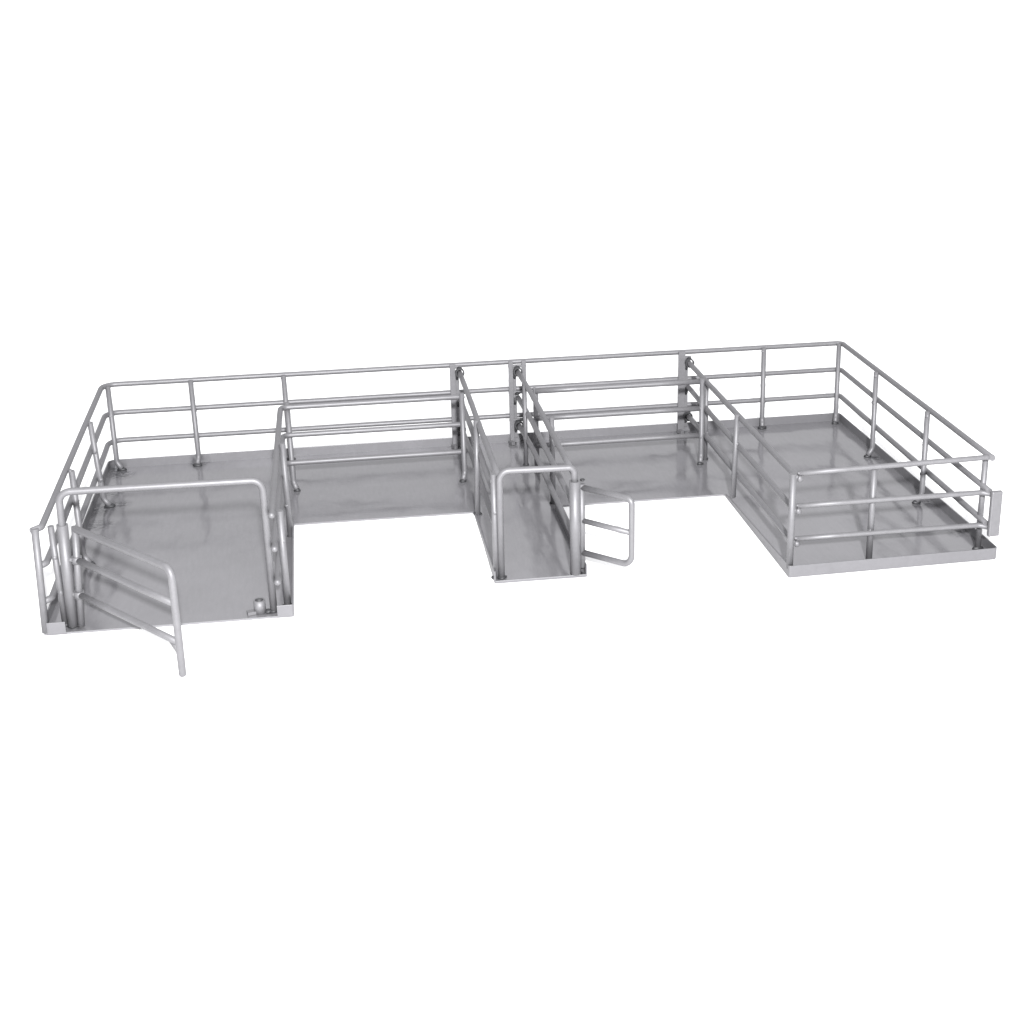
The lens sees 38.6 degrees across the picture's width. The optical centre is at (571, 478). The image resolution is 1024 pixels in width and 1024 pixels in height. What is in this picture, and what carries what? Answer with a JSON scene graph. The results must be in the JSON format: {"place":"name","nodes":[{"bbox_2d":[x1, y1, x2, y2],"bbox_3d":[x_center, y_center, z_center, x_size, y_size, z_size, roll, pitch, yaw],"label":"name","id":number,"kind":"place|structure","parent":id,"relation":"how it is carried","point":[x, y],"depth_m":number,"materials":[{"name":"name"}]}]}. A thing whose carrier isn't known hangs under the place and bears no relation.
{"place":"outdoors","nodes":[
{"label":"outdoors","id":0,"kind":"place"},
{"bbox_2d":[0,0,1023,1023],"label":"ground","id":1,"kind":"structure","parent":0,"point":[702,762],"depth_m":0.98,"materials":[{"name":"white paper"}]},
{"bbox_2d":[29,341,1002,676],"bbox_3d":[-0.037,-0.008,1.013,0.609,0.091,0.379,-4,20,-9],"label":"railed platform","id":2,"kind":"structure","parent":1,"relation":"on","point":[153,543],"depth_m":1.06,"materials":[{"name":"metal"}]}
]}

